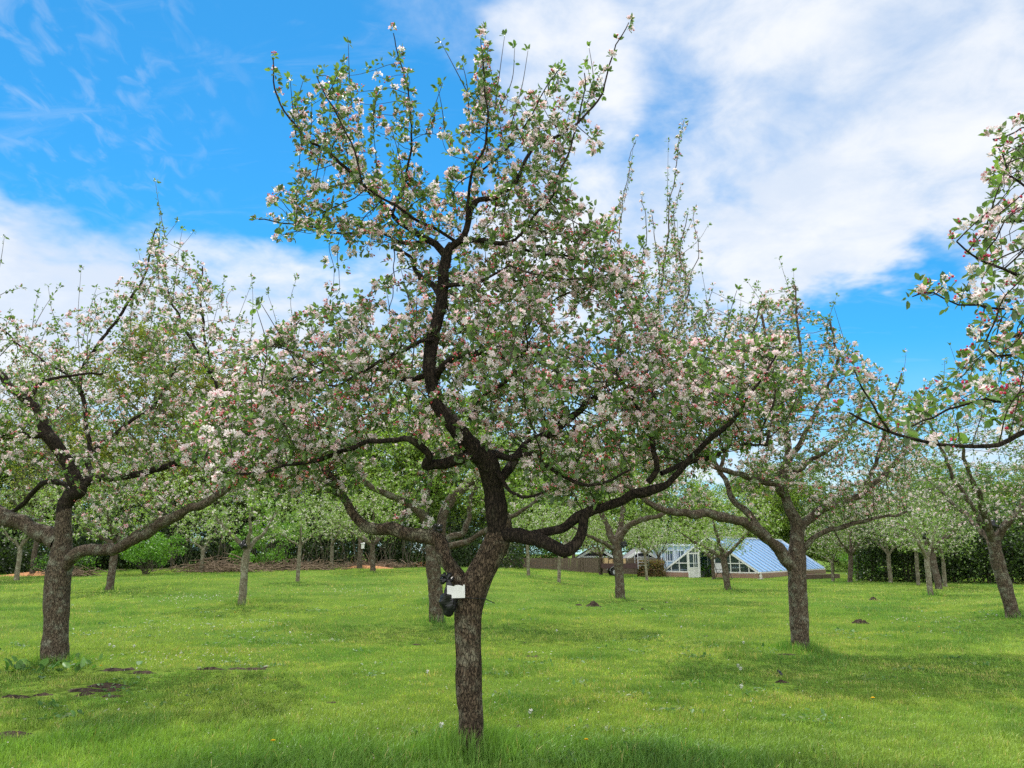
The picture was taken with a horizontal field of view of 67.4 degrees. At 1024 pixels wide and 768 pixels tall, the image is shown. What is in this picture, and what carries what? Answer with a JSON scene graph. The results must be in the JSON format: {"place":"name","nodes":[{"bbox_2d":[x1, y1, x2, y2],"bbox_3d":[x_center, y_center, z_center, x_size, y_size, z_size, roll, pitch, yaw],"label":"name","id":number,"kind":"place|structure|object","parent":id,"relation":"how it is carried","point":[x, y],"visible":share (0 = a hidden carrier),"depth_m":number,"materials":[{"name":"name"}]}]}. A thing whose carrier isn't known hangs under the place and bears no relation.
{"place":"outdoors","nodes":[
{"label":"outdoors","id":0,"kind":"place"},
{"bbox_2d":[90,688,120,691],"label":"bare soil ground","id":1,"kind":"structure","parent":0,"point":[108,689],"depth_m":9.08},
{"bbox_2d":[131,671,153,673],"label":"bare soil ground","id":2,"kind":"structure","parent":0,"point":[143,672],"depth_m":10.40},
{"bbox_2d":[195,667,224,669],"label":"bare soil ground","id":3,"kind":"structure","parent":0,"point":[210,668],"depth_m":10.85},
{"bbox_2d":[0,554,1023,767],"bbox_3d":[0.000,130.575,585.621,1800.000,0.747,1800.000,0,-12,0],"label":"ground","id":4,"kind":"structure","parent":0,"point":[67,694],"depth_m":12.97,"materials":[{"name":"plant"}]},
{"bbox_2d":[0,730,31,738],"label":"bare soil ground","id":5,"kind":"structure","parent":4,"relation":"on","point":[14,732],"depth_m":6.87,"materials":[{"name":"soil"}]},
{"bbox_2d":[8,695,31,698],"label":"bare soil ground","id":6,"kind":"structure","parent":4,"relation":"on","point":[19,696],"depth_m":8.71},
{"bbox_2d":[0,571,44,575],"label":"wood chip heap","id":7,"kind":"object","parent":4,"relation":"on","point":[29,574],"visible":0.52,"depth_m":39.74,"materials":[{"name":"wood"}]},
{"bbox_2d":[0,511,46,571],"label":"woodland tree","id":8,"kind":"object","parent":4,"relation":"on","point":[20,532],"visible":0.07,"depth_m":45.39,"materials":[{"name":"green plant"}]},
{"bbox_2d":[0,402,54,523],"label":"woodland tree","id":9,"kind":"object","parent":4,"relation":"on","point":[15,464],"visible":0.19,"depth_m":54.90,"materials":[{"name":"green plant"}]},
{"bbox_2d":[0,465,58,579],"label":"apple tree","id":10,"kind":"object","parent":4,"relation":"on","point":[19,559],"visible":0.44,"depth_m":36.31,"materials":[{"name":"green plant"}]},
{"bbox_2d":[0,352,73,504],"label":"woodland tree","id":11,"kind":"object","parent":4,"relation":"on","point":[13,379],"visible":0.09,"depth_m":58.55,"materials":[{"name":"green plant"}]},
{"bbox_2d":[0,362,110,573],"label":"woodland tree","id":12,"kind":"object","parent":4,"relation":"on","point":[35,545],"visible":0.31,"depth_m":41.00,"materials":[{"name":"green plant"}]},
{"bbox_2d":[28,554,100,573],"bbox_3d":[-22.786,9.201,39.443,3.269,1.376,2.822,4,-13,-18],"label":"shrub","id":13,"kind":"object","parent":4,"relation":"on","point":[89,561],"visible":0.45,"depth_m":39.02,"materials":[{"name":"green plant"}]},
{"bbox_2d":[0,653,142,677],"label":"weed patch","id":14,"kind":"object","parent":4,"relation":"on","point":[21,665],"visible":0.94,"depth_m":10.85,"materials":[{"name":"green plant"}]},
{"bbox_2d":[0,410,145,543],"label":"woodland tree","id":15,"kind":"object","parent":4,"relation":"on","point":[104,430],"visible":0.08,"depth_m":58.28,"materials":[{"name":"green plant"}]},
{"bbox_2d":[33,566,126,576],"bbox_3d":[-21.522,9.603,38.901,3.912,0.994,3.052,0,-12,0],"label":"brush pile","id":16,"kind":"object","parent":4,"relation":"on","point":[76,572],"visible":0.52,"depth_m":38.65,"materials":[{"name":"wood"}]},
{"bbox_2d":[67,688,96,691],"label":"bare soil ground","id":17,"kind":"structure","parent":4,"relation":"on","point":[81,689],"depth_m":9.13,"materials":[{"name":"soil"}]},
{"bbox_2d":[78,506,136,567],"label":"woodland tree","id":18,"kind":"object","parent":4,"relation":"on","point":[121,560],"visible":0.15,"depth_m":48.65,"materials":[{"name":"green plant"}]},
{"bbox_2d":[29,430,200,589],"bbox_3d":[-15.287,4.947,29.910,6.087,6.232,6.281,-8,-15,32],"label":"apple tree","id":19,"kind":"object","parent":4,"relation":"on","point":[111,574],"visible":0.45,"depth_m":29.66,"materials":[{"name":"green plant"}]},
{"bbox_2d":[43,320,222,566],"bbox_3d":[-27.338,4.553,57.361,13.092,18.429,14.128,0,-12,0],"label":"woodland tree","id":20,"kind":"object","parent":4,"relation":"on","point":[139,334],"visible":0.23,"depth_m":55.24,"materials":[{"name":"plant"}]},
{"bbox_2d":[119,528,187,573],"bbox_3d":[-18.952,8.734,39.958,3.545,2.393,4.240,0,-12,0],"label":"shrub","id":21,"kind":"object","parent":4,"relation":"on","point":[157,546],"visible":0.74,"depth_m":39.80,"materials":[{"name":"green plant"}]},
{"bbox_2d":[0,178,316,663],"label":"apple tree","id":22,"kind":"object","parent":4,"relation":"on","point":[57,540],"visible":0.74,"depth_m":11.80,"materials":[{"name":"green plant"}]},
{"bbox_2d":[104,360,244,526],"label":"woodland tree","id":23,"kind":"object","parent":4,"relation":"on","point":[182,414],"visible":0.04,"depth_m":58.71,"materials":[{"name":"green plant"}]},
{"bbox_2d":[148,510,204,566],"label":"woodland tree","id":24,"kind":"object","parent":4,"relation":"on","point":[189,523],"visible":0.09,"depth_m":51.47,"materials":[{"name":"green plant"}]},
{"bbox_2d":[171,488,243,571],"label":"apple tree","id":25,"kind":"object","parent":4,"relation":"on","point":[197,541],"visible":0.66,"depth_m":41.76,"materials":[{"name":"green plant"}]},
{"bbox_2d":[140,553,302,572],"bbox_3d":[-15.482,9.938,41.870,8.348,1.466,3.901,0,-12,0],"label":"brush pile","id":26,"kind":"object","parent":4,"relation":"on","point":[214,566],"visible":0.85,"depth_m":41.49,"materials":[{"name":"wood"}]},
{"bbox_2d":[199,506,263,562],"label":"woodland tree","id":27,"kind":"object","parent":4,"relation":"on","point":[204,533],"visible":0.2,"depth_m":51.43,"materials":[{"name":"green plant"}]},
{"bbox_2d":[166,425,317,546],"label":"woodland tree","id":28,"kind":"object","parent":4,"relation":"on","point":[258,510],"visible":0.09,"depth_m":54.15,"materials":[{"name":"green plant"}]},
{"bbox_2d":[228,534,255,565],"bbox_3d":[-15.233,9.538,43.412,1.561,2.117,1.819,5,-13,-21],"label":"shrub","id":29,"kind":"object","parent":4,"relation":"on","point":[238,551],"visible":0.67,"depth_m":43.18,"materials":[{"name":"green plant"}]},
{"bbox_2d":[180,429,314,604],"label":"apple tree","id":30,"kind":"object","parent":4,"relation":"on","point":[244,570],"visible":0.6,"depth_m":23.50,"materials":[{"name":"green plant"}]},
{"bbox_2d":[0,470,524,574],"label":"undergrowth","id":31,"kind":"object","parent":4,"relation":"on","point":[7,561],"visible":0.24,"depth_m":51.35,"materials":[{"name":"green plant"}]},
{"bbox_2d":[241,498,309,564],"bbox_3d":[-14.216,8.987,46.055,4.011,4.245,4.093,0,-12,0],"label":"shrub","id":32,"kind":"object","parent":4,"relation":"on","point":[275,555],"visible":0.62,"depth_m":45.74,"materials":[{"name":"green plant"}]},
{"bbox_2d":[230,442,343,562],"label":"woodland tree","id":33,"kind":"object","parent":4,"relation":"on","point":[312,471],"visible":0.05,"depth_m":57.12,"materials":[{"name":"green plant"}]},
{"bbox_2d":[265,486,336,580],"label":"apple tree","id":34,"kind":"object","parent":4,"relation":"on","point":[300,545],"visible":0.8,"depth_m":34.17,"materials":[{"name":"green plant"}]},
{"bbox_2d":[249,554,357,569],"bbox_3d":[-13.145,10.592,44.845,8.283,1.416,3.398,0,-12,0],"label":"brush pile","id":35,"kind":"object","parent":4,"relation":"on","point":[313,566],"visible":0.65,"depth_m":44.43,"materials":[{"name":"wood"}]},
{"bbox_2d":[150,515,472,570],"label":"coppice stems","id":36,"kind":"object","parent":4,"relation":"on","point":[226,554],"visible":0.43,"depth_m":47.94,"materials":[{"name":"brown plant"}]},
{"bbox_2d":[291,512,343,563],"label":"woodland tree","id":37,"kind":"object","parent":4,"relation":"on","point":[310,525],"visible":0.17,"depth_m":54.17,"materials":[{"name":"green plant"}]},
{"bbox_2d":[280,429,388,552],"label":"woodland tree","id":38,"kind":"object","parent":4,"relation":"on","point":[342,468],"visible":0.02,"depth_m":60.22,"materials":[{"name":"green plant"}]},
{"bbox_2d":[301,491,368,566],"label":"apple tree","id":39,"kind":"object","parent":4,"relation":"on","point":[332,539],"visible":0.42,"depth_m":48.66,"materials":[{"name":"green plant"}]},
{"bbox_2d":[357,539,364,568],"bbox_3d":[-9.205,10.298,46.840,0.457,2.100,0.442,0,-12,0],"label":"nest box post","id":40,"kind":"object","parent":4,"relation":"on","point":[361,544],"visible":0.76,"depth_m":46.74,"materials":[{"name":"grey wood"}]},
{"bbox_2d":[338,565,392,568],"bbox_3d":[-8.909,11.391,47.779,4.679,0.240,2.198,0,-12,0],"label":"wood chip heap","id":41,"kind":"object","parent":4,"relation":"on","point":[366,566],"visible":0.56,"depth_m":47.46,"materials":[{"name":"wood"}]},
{"bbox_2d":[320,552,424,567],"bbox_3d":[-8.695,11.425,48.716,8.141,1.488,3.370,0,-12,0],"label":"brush pile","id":42,"kind":"object","parent":4,"relation":"on","point":[388,565],"visible":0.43,"depth_m":48.47,"materials":[{"name":"wood"}]},
{"bbox_2d":[327,475,419,570],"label":"apple tree","id":43,"kind":"object","parent":4,"relation":"on","point":[373,542],"visible":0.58,"depth_m":42.79,"materials":[{"name":"green plant"}]},
{"bbox_2d":[355,514,411,563],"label":"woodland tree","id":44,"kind":"object","parent":4,"relation":"on","point":[379,555],"visible":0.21,"depth_m":54.99,"materials":[{"name":"green plant"}]},
{"bbox_2d":[308,393,472,562],"bbox_3d":[-9.273,7.697,60.763,13.700,13.756,13.806,9,-15,-35],"label":"woodland tree","id":45,"kind":"object","parent":4,"relation":"on","point":[435,503],"visible":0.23,"depth_m":57.22,"materials":[{"name":"green plant"}]},
{"bbox_2d":[305,304,593,622],"bbox_3d":[-1.610,1.659,19.338,7.726,8.464,4.729,0,-12,0],"label":"apple tree","id":46,"kind":"object","parent":4,"relation":"on","point":[434,576],"visible":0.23,"depth_m":18.60,"materials":[{"name":"green plant"}]},
{"bbox_2d":[433,524,442,532],"bbox_3d":[-1.797,3.494,18.556,0.240,0.228,0.263,10,-16,-38],"label":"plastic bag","id":47,"kind":"object","parent":46,"relation":"hanging from","point":[438,528],"visible":0.78,"depth_m":18.49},
{"bbox_2d":[364,392,545,562],"bbox_3d":[-5.667,7.763,63.138,14.678,14.738,14.792,-9,-15,34],"label":"woodland tree","id":48,"kind":"object","parent":4,"relation":"on","point":[460,501],"visible":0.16,"depth_m":60.94,"materials":[{"name":"green plant"}]},
{"bbox_2d":[447,520,481,562],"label":"woodland tree","id":49,"kind":"object","parent":4,"relation":"on","point":[463,537],"visible":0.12,"depth_m":58.42,"materials":[{"name":"green plant"}]},
{"bbox_2d":[429,744,558,764],"bbox_3d":[-0.156,2.991,6.230,1.084,0.083,0.669,0,-12,0],"label":"weed patch","id":50,"kind":"object","parent":4,"relation":"on","point":[503,756],"visible":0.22,"depth_m":6.14,"materials":[{"name":"green plant"}]},
{"bbox_2d":[173,13,816,756],"bbox_3d":[-0.131,-0.370,7.351,6.373,7.248,3.877,0,-12,0],"label":"apple tree","id":51,"kind":"object","parent":4,"relation":"on","point":[493,349],"visible":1,"depth_m":6.90,"materials":[{"name":"green plant"}]},
{"bbox_2d":[439,572,457,616],"bbox_3d":[-0.532,1.786,6.526,0.170,0.365,0.164,0,-12,0],"label":"plastic bag","id":52,"kind":"object","parent":51,"relation":"hanging from","point":[448,603],"visible":0.98,"depth_m":6.46,"materials":[{"name":"plastic"}]},
{"bbox_2d":[447,585,464,597],"bbox_3d":[-0.471,1.747,6.466,0.152,0.108,0.005,-3,-16,5],"label":"card","id":53,"kind":"object","parent":52,"relation":"attached to","point":[456,591],"visible":1,"depth_m":6.46,"materials":[{"name":"paper"}]},
{"bbox_2d":[8,643,994,767],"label":"fallen petals","id":54,"kind":"object","parent":4,"relation":"on","point":[542,717],"visible":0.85,"depth_m":7.95,"materials":[{"name":"plant"}]},
{"bbox_2d":[44,588,975,731],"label":"daisies","id":55,"kind":"object","parent":4,"relation":"on","point":[345,638],"visible":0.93,"depth_m":16.00,"materials":[{"name":"white plant"}]},
{"bbox_2d":[0,598,1023,764],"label":"lawn weeds","id":56,"kind":"object","parent":4,"relation":"on","point":[73,712],"visible":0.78,"depth_m":11.07,"materials":[{"name":"green plant"}]},
{"bbox_2d":[461,457,562,555],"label":"woodland tree","id":57,"kind":"object","parent":4,"relation":"on","point":[512,480],"visible":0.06,"depth_m":69.01,"materials":[{"name":"green plant"}]},
{"bbox_2d":[508,488,558,574],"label":"apple tree","id":58,"kind":"object","parent":4,"relation":"on","point":[518,525],"visible":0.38,"depth_m":41.43,"materials":[{"name":"green plant"}]},
{"bbox_2d":[511,539,557,562],"bbox_3d":[1.903,13.986,64.690,5.032,2.925,3.947,0,-12,0],"label":"shrub","id":59,"kind":"object","parent":4,"relation":"on","point":[541,551],"visible":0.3,"depth_m":64.43,"materials":[{"name":"green plant"}]},
{"bbox_2d":[529,493,590,582],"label":"apple tree","id":60,"kind":"object","parent":4,"relation":"on","point":[559,557],"visible":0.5,"depth_m":37.22,"materials":[{"name":"green plant"}]},
{"bbox_2d":[509,435,639,569],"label":"woodland tree","id":61,"kind":"object","parent":4,"relation":"on","point":[581,502],"visible":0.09,"depth_m":70.79,"materials":[{"name":"green plant"}]},
{"bbox_2d":[539,504,611,557],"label":"apple tree","id":62,"kind":"object","parent":4,"relation":"on","point":[573,555],"visible":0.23,"depth_m":60.65,"materials":[{"name":"green plant"}]},
{"bbox_2d":[501,557,662,573],"bbox_3d":[5.301,13.807,58.339,12.334,1.269,0.138,0,-12,0],"label":"board fence","id":63,"kind":"object","parent":4,"relation":"on","point":[578,564],"visible":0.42,"depth_m":58.40,"materials":[{"name":"brown wood"}]},
{"bbox_2d":[575,546,612,568],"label":"barn","id":64,"kind":"structure","parent":4,"relation":"on","point":[584,554],"depth_m":72.11,"materials":[{"name":"tile"}]},
{"bbox_2d":[587,601,601,606],"bbox_3d":[2.483,6.735,23.510,0.621,0.207,0.494,4,-13,-18],"label":"molehill","id":65,"kind":"object","parent":4,"relation":"on","point":[593,604],"visible":0.78,"depth_m":23.42,"materials":[{"name":"soil"}]},
{"bbox_2d":[564,513,633,574],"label":"apple tree","id":66,"kind":"object","parent":4,"relation":"on","point":[598,552],"visible":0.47,"depth_m":54.60,"materials":[{"name":"green plant"}]},
{"bbox_2d":[578,464,662,554],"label":"woodland tree","id":67,"kind":"object","parent":4,"relation":"on","point":[640,515],"visible":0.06,"depth_m":76.69,"materials":[{"name":"green plant"}]},
{"bbox_2d":[526,389,715,598],"bbox_3d":[4.107,3.727,28.631,7.275,8.478,4.939,0,-12,0],"label":"apple tree","id":68,"kind":"object","parent":4,"relation":"on","point":[617,538],"visible":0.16,"depth_m":27.77,"materials":[{"name":"green plant"}]},
{"bbox_2d":[600,553,649,575],"bbox_3d":[8.168,12.739,54.229,3.896,1.620,1.840,0,-12,0],"label":"trailer","id":69,"kind":"object","parent":4,"relation":"on","point":[610,566],"visible":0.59,"depth_m":53.52,"materials":[{"name":"metal"}]},
{"bbox_2d":[603,558,625,562],"bbox_3d":[7.216,12.584,54.256,1.477,0.631,1.221,0,-12,0],"label":"timber load","id":70,"kind":"object","parent":69,"relation":"on","point":[605,560],"visible":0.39,"depth_m":53.75},
{"bbox_2d":[623,548,655,569],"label":"shed","id":71,"kind":"structure","parent":4,"relation":"on","point":[629,554],"depth_m":60.51,"materials":[{"name":"brick"}]},
{"bbox_2d":[616,505,667,579],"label":"apple tree","id":72,"kind":"object","parent":4,"relation":"on","point":[647,551],"visible":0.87,"depth_m":46.95,"materials":[{"name":"green plant"}]},
{"bbox_2d":[634,558,666,576],"bbox_3d":[9.817,12.991,53.968,2.557,1.512,1.762,0,-12,0],"label":"beech hedge","id":73,"kind":"object","parent":4,"relation":"on","point":[655,565],"visible":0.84,"depth_m":53.85,"materials":[{"name":"brown plant"}]},
{"bbox_2d":[625,512,690,570],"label":"apple tree","id":74,"kind":"object","parent":4,"relation":"on","point":[664,547],"visible":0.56,"depth_m":56.10,"materials":[{"name":"green plant"}]},
{"bbox_2d":[616,453,725,553],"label":"woodland tree","id":75,"kind":"object","parent":4,"relation":"on","point":[691,485],"visible":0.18,"depth_m":80.58,"materials":[{"name":"green plant"}]},
{"bbox_2d":[653,545,710,573],"bbox_3d":[13.343,13.636,59.919,4.437,2.184,3.300,0,-12,0],"label":"garden hut","id":76,"kind":"object","parent":4,"relation":"on","point":[672,557],"visible":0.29,"depth_m":58.54,"materials":[{"name":"glass"}]},
{"bbox_2d":[664,550,674,561],"bbox_3d":[12.019,13.086,58.525,0.783,0.898,0.060,0,-12,0],"label":"window","id":77,"kind":"structure","parent":76,"relation":"in","point":[671,557],"depth_m":58.52,"materials":[{"name":"glass"}]},
{"bbox_2d":[678,484,738,543],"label":"woodland tree","id":78,"kind":"object","parent":4,"relation":"on","point":[710,519],"visible":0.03,"depth_m":85.69,"materials":[{"name":"green plant"}]},
{"bbox_2d":[675,518,745,578],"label":"apple tree","id":79,"kind":"object","parent":4,"relation":"on","point":[712,557],"visible":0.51,"depth_m":49.20,"materials":[{"name":"green plant"}]},
{"bbox_2d":[663,477,782,589],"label":"apple tree","id":80,"kind":"object","parent":4,"relation":"on","point":[722,556],"visible":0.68,"depth_m":34.92,"materials":[{"name":"green plant"}]},
{"bbox_2d":[664,536,825,578],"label":"glasshouse","id":81,"kind":"structure","parent":4,"relation":"on","point":[759,557],"depth_m":54.21,"materials":[{"name":"glass"}]},
{"bbox_2d":[661,543,707,568],"bbox_3d":[12.503,12.436,55.627,3.498,1.812,0.050,0,-12,0],"label":"glazed frame","id":82,"kind":"object","parent":81,"relation":"on","point":[677,553],"visible":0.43,"depth_m":55.65,"materials":[{"name":"white paint"}]},
{"bbox_2d":[688,553,699,577],"bbox_3d":[12.470,12.571,52.697,0.880,1.950,0.079,5,-13,-21],"label":"door","id":83,"kind":"structure","parent":81,"relation":"in","point":[693,572],"depth_m":52.66,"materials":[{"name":"white paint"}]},
{"bbox_2d":[713,461,805,537],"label":"woodland tree","id":84,"kind":"object","parent":4,"relation":"on","point":[738,478],"visible":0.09,"depth_m":80.45,"materials":[{"name":"green plant"}]},
{"bbox_2d":[596,118,938,650],"bbox_3d":[4.682,-0.587,14.127,6.811,10.620,4.495,0,-12,0],"label":"apple tree","id":85,"kind":"object","parent":4,"relation":"on","point":[792,559],"visible":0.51,"depth_m":13.45,"materials":[{"name":"green plant"}]},
{"bbox_2d":[741,455,841,569],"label":"woodland tree","id":86,"kind":"object","parent":4,"relation":"on","point":[776,502],"visible":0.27,"depth_m":73.64,"materials":[{"name":"green plant"}]},
{"bbox_2d":[806,574,839,578],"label":"retaining wall","id":87,"kind":"structure","parent":4,"relation":"on","point":[817,576],"depth_m":49.34,"materials":[{"name":"brick"}]},
{"bbox_2d":[786,491,867,571],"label":"woodland tree","id":88,"kind":"object","parent":4,"relation":"on","point":[839,564],"visible":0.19,"depth_m":71.64,"materials":[{"name":"green plant"}]},
{"bbox_2d":[804,509,859,580],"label":"apple tree","id":89,"kind":"object","parent":4,"relation":"on","point":[831,564],"visible":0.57,"depth_m":45.50,"materials":[{"name":"green plant"}]},
{"bbox_2d":[800,485,900,581],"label":"apple tree","id":90,"kind":"object","parent":4,"relation":"on","point":[850,551],"visible":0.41,"depth_m":44.00,"materials":[{"name":"green plant"}]},
{"bbox_2d":[835,551,882,578],"bbox_3d":[22.057,11.463,48.434,2.979,1.855,3.157,0,-12,0],"label":"shrub","id":91,"kind":"object","parent":4,"relation":"on","point":[844,558],"visible":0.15,"depth_m":48.94,"materials":[{"name":"green plant"}]},
{"bbox_2d":[852,619,868,623],"bbox_3d":[8.121,5.570,17.987,0.611,0.137,0.437,0,-12,0],"label":"molehill","id":92,"kind":"object","parent":4,"relation":"on","point":[860,621],"visible":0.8,"depth_m":17.92,"materials":[{"name":"soil"}]},
{"bbox_2d":[826,486,909,575],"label":"woodland tree","id":93,"kind":"object","parent":4,"relation":"on","point":[845,561],"visible":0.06,"depth_m":55.11,"materials":[{"name":"green plant"}]},
{"bbox_2d":[849,488,918,582],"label":"apple tree","id":94,"kind":"object","parent":4,"relation":"on","point":[888,560],"visible":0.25,"depth_m":43.07,"materials":[{"name":"green plant"}]},
{"bbox_2d":[879,490,945,584],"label":"apple tree","id":95,"kind":"object","parent":4,"relation":"on","point":[917,568],"visible":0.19,"depth_m":40.50,"materials":[{"name":"green plant"}]},
{"bbox_2d":[872,463,977,594],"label":"apple tree","id":96,"kind":"object","parent":4,"relation":"on","point":[926,555],"visible":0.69,"depth_m":30.21,"materials":[{"name":"green plant"}]},
{"bbox_2d":[828,111,1023,451],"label":"apple tree","id":97,"kind":"object","parent":4,"relation":"on","point":[1013,402],"visible":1,"depth_m":4.27,"materials":[{"name":"green plant"}]},
{"bbox_2d":[832,342,1023,617],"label":"apple tree","id":98,"kind":"object","parent":4,"relation":"on","point":[982,525],"visible":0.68,"depth_m":18.06,"materials":[{"name":"green plant"}]},
{"bbox_2d":[885,457,974,570],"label":"woodland tree","id":99,"kind":"object","parent":4,"relation":"on","point":[938,472],"visible":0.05,"depth_m":58.44,"materials":[{"name":"green plant"}]},
{"bbox_2d":[854,459,1006,588],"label":"apple tree","id":100,"kind":"object","parent":4,"relation":"on","point":[935,572],"visible":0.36,"depth_m":35.94,"materials":[{"name":"green plant"}]},
{"bbox_2d":[849,501,1023,583],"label":"hedge","id":101,"kind":"object","parent":4,"relation":"on","point":[1011,550],"visible":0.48,"depth_m":43.37,"materials":[{"name":"green plant"}]},
{"bbox_2d":[902,492,978,586],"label":"apple tree","id":102,"kind":"object","parent":4,"relation":"on","point":[943,566],"visible":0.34,"depth_m":38.37,"materials":[{"name":"green plant"}]},
{"bbox_2d":[932,463,1020,575],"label":"woodland tree","id":103,"kind":"object","parent":4,"relation":"on","point":[975,478],"visible":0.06,"depth_m":56.60,"materials":[{"name":"green plant"}]},
{"bbox_2d":[960,461,1023,576],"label":"woodland tree","id":104,"kind":"object","parent":4,"relation":"on","point":[1009,485],"visible":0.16,"depth_m":53.71,"materials":[{"name":"green plant"}]},
{"bbox_2d":[0,0,1023,553],"label":"sky","id":105,"kind":"structure","parent":0,"point":[839,140],"materials":[{"name":"blue"}]},
{"bbox_2d":[714,563,731,578],"bbox_3d":[13.474,11.950,49.057,0.642,1.052,1.108,4,-13,-20],"label":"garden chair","id":106,"kind":"object","parent":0,"point":[718,566],"visible":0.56,"depth_m":49.35,"materials":[{"name":"white plastic"}]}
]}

